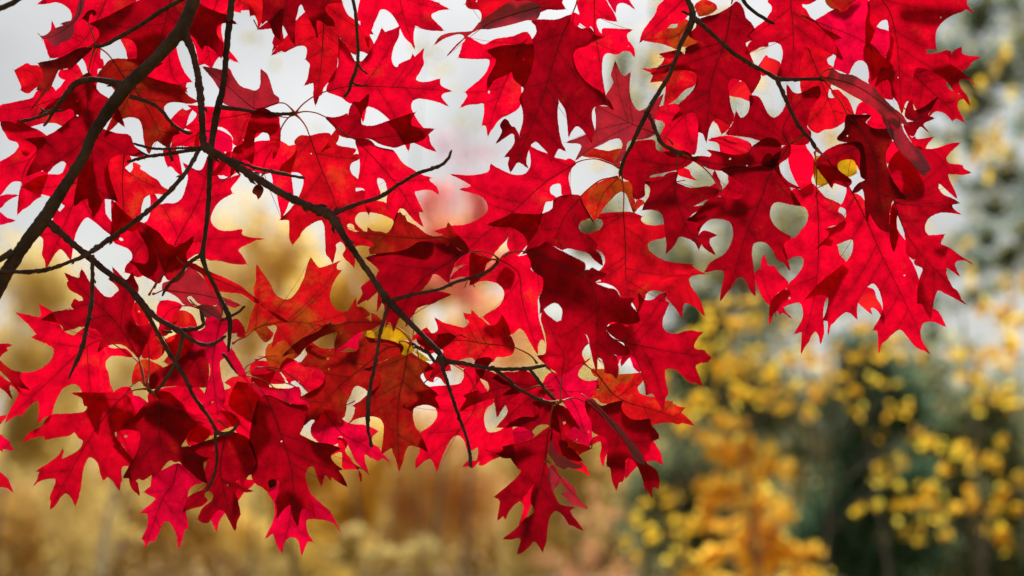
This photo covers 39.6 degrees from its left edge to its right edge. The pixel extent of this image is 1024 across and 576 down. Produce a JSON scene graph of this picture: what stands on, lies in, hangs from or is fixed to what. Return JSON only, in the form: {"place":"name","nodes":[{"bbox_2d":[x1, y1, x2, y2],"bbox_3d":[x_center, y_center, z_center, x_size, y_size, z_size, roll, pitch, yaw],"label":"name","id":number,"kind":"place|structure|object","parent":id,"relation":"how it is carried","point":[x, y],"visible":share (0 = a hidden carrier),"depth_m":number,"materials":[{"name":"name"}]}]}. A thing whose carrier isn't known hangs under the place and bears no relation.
{"place":"outdoors","nodes":[
{"label":"outdoors","id":0,"kind":"place"},
{"bbox_2d":[0,0,20,10],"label":"oak branch","id":1,"kind":"object","parent":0,"point":[11,3],"visible":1,"depth_m":1.36,"materials":[{"name":"brown plant"}]},
{"bbox_2d":[0,0,711,556],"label":"oak branch","id":2,"kind":"object","parent":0,"point":[272,450],"visible":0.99,"depth_m":1.45,"materials":[{"name":"red plant"}]},
{"bbox_2d":[14,0,236,212],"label":"oak branch","id":3,"kind":"object","parent":2,"relation":"attached to","point":[89,31],"visible":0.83,"depth_m":1.44,"materials":[{"name":"red plant"}]},
{"bbox_2d":[108,0,450,422],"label":"oak branch","id":4,"kind":"object","parent":2,"relation":"attached to","point":[167,240],"visible":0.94,"depth_m":1.45,"materials":[{"name":"red plant"}]},
{"bbox_2d":[248,0,450,105],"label":"oak branch","id":5,"kind":"object","parent":2,"relation":"attached to","point":[317,28],"visible":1,"depth_m":1.45,"materials":[{"name":"red plant"}]},
{"bbox_2d":[434,0,979,354],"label":"oak branch","id":6,"kind":"object","parent":2,"relation":"attached to","point":[550,65],"visible":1,"depth_m":1.45,"materials":[{"name":"red plant"}]},
{"bbox_2d":[741,0,774,24],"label":"oak branch","id":7,"kind":"object","parent":6,"relation":"attached to","point":[751,9],"visible":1,"depth_m":1.44,"materials":[{"name":"brown plant"}]},
{"bbox_2d":[242,29,481,575],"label":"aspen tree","id":8,"kind":"object","parent":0,"point":[276,64],"visible":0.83,"depth_m":12.96,"materials":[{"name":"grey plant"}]},
{"bbox_2d":[0,544,961,575],"bbox_3d":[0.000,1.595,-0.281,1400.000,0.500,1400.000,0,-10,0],"label":"ground","id":9,"kind":"structure","parent":0,"point":[455,574],"depth_m":80.11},
{"bbox_2d":[0,228,110,511],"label":"autumn tree","id":10,"kind":"object","parent":9,"relation":"on","point":[40,290],"visible":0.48,"depth_m":43.51,"materials":[{"name":"yellow plant"}]},
{"bbox_2d":[14,264,227,575],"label":"autumn tree","id":11,"kind":"object","parent":9,"relation":"on","point":[78,540],"visible":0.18,"depth_m":51.46,"materials":[{"name":"yellow plant"}]},
{"bbox_2d":[82,344,164,575],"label":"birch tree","id":12,"kind":"object","parent":9,"relation":"on","point":[103,547],"visible":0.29,"depth_m":29.87,"materials":[{"name":"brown plant"}]},
{"bbox_2d":[171,178,328,575],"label":"autumn tree","id":13,"kind":"object","parent":9,"relation":"on","point":[286,263],"visible":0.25,"depth_m":39.70,"materials":[{"name":"yellow plant"}]},
{"bbox_2d":[227,427,402,575],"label":"autumn tree","id":14,"kind":"object","parent":9,"relation":"on","point":[294,559],"visible":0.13,"depth_m":47.56,"materials":[{"name":"brown plant"}]},
{"bbox_2d":[251,184,507,575],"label":"autumn tree","id":15,"kind":"object","parent":9,"relation":"on","point":[356,505],"visible":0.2,"depth_m":35.65,"materials":[{"name":"yellow plant"}]},
{"bbox_2d":[321,522,449,575],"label":"autumn tree","id":16,"kind":"object","parent":9,"relation":"on","point":[353,537],"visible":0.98,"depth_m":25.90,"materials":[{"name":"brown plant"}]},
{"bbox_2d":[375,281,545,575],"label":"autumn tree","id":17,"kind":"object","parent":9,"relation":"on","point":[404,503],"visible":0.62,"depth_m":29.82,"materials":[{"name":"brown plant"}]},
{"bbox_2d":[415,177,505,575],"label":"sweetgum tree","id":18,"kind":"object","parent":9,"relation":"on","point":[476,213],"visible":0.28,"depth_m":27.88,"materials":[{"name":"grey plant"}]},
{"bbox_2d":[432,124,504,575],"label":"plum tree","id":19,"kind":"object","parent":9,"relation":"on","point":[485,153],"visible":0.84,"depth_m":32.94,"materials":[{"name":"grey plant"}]},
{"bbox_2d":[0,409,1022,575],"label":"woodland","id":20,"kind":"object","parent":9,"relation":"on","point":[15,517],"visible":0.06,"depth_m":61.05,"materials":[{"name":"brown plant"}]},
{"bbox_2d":[473,345,665,575],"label":"autumn tree","id":21,"kind":"object","parent":9,"relation":"on","point":[574,478],"visible":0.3,"depth_m":41.58,"materials":[{"name":"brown plant"}]},
{"bbox_2d":[622,318,832,575],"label":"hazel tree","id":22,"kind":"object","parent":9,"relation":"on","point":[718,365],"visible":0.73,"depth_m":10.98,"materials":[{"name":"yellow plant"}]},
{"bbox_2d":[676,410,832,575],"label":"amber shrub","id":23,"kind":"object","parent":9,"relation":"on","point":[741,452],"visible":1,"depth_m":10.47,"materials":[{"name":"orange plant"}]},
{"bbox_2d":[485,303,1023,553],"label":"woodland","id":24,"kind":"object","parent":9,"relation":"on","point":[794,450],"visible":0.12,"depth_m":49.62,"materials":[{"name":"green plant"}]},
{"bbox_2d":[593,0,1023,575],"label":"aspen tree","id":25,"kind":"object","parent":9,"relation":"on","point":[1005,149],"visible":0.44,"depth_m":11.97,"materials":[{"name":"yellow plant"}]},
{"bbox_2d":[689,295,1007,575],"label":"hazel tree","id":26,"kind":"object","parent":9,"relation":"on","point":[812,360],"visible":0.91,"depth_m":9.48,"materials":[{"name":"yellow plant"}]},
{"bbox_2d":[769,318,963,575],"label":"tree","id":27,"kind":"object","parent":9,"relation":"on","point":[863,553],"visible":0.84,"depth_m":14.84,"materials":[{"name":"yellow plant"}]},
{"bbox_2d":[851,295,1023,575],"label":"hazel tree","id":28,"kind":"object","parent":9,"relation":"on","point":[1000,535],"visible":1,"depth_m":8.98,"materials":[{"name":"yellow plant"}]},
{"bbox_2d":[921,209,1023,353],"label":"tall tree","id":29,"kind":"object","parent":9,"relation":"on","point":[1008,255],"visible":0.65,"depth_m":23.95,"materials":[{"name":"grey plant"}]},
{"bbox_2d":[921,0,1023,222],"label":"tall tree","id":30,"kind":"object","parent":9,"relation":"on","point":[979,18],"visible":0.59,"depth_m":18.94,"materials":[{"name":"grey plant"}]},
{"bbox_2d":[0,0,1023,540],"label":"sky","id":31,"kind":"structure","parent":0,"point":[20,44],"materials":[{"name":"white"}]},
{"bbox_2d":[528,459,661,575],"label":"maple shrub","id":32,"kind":"object","parent":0,"point":[611,514],"visible":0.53,"depth_m":25.98,"materials":[{"name":"brown plant"}]},
{"bbox_2d":[568,0,712,575],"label":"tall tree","id":33,"kind":"object","parent":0,"point":[686,256],"visible":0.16,"depth_m":19.92,"materials":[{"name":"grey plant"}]},
{"bbox_2d":[612,272,814,575],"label":"tree","id":34,"kind":"object","parent":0,"point":[697,542],"visible":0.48,"depth_m":18.82,"materials":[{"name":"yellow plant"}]},
{"bbox_2d":[660,82,869,564],"bbox_3d":[3.682,0.818,20.738,3.315,8.937,1.359,2,-10,-12],"label":"tall tree","id":35,"kind":"object","parent":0,"point":[786,223],"visible":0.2,"depth_m":20.87,"materials":[{"name":"grey plant"}]},
{"bbox_2d":[889,358,1023,575],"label":"tree","id":36,"kind":"object","parent":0,"point":[1010,456],"visible":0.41,"depth_m":16.83,"materials":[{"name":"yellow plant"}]}
]}

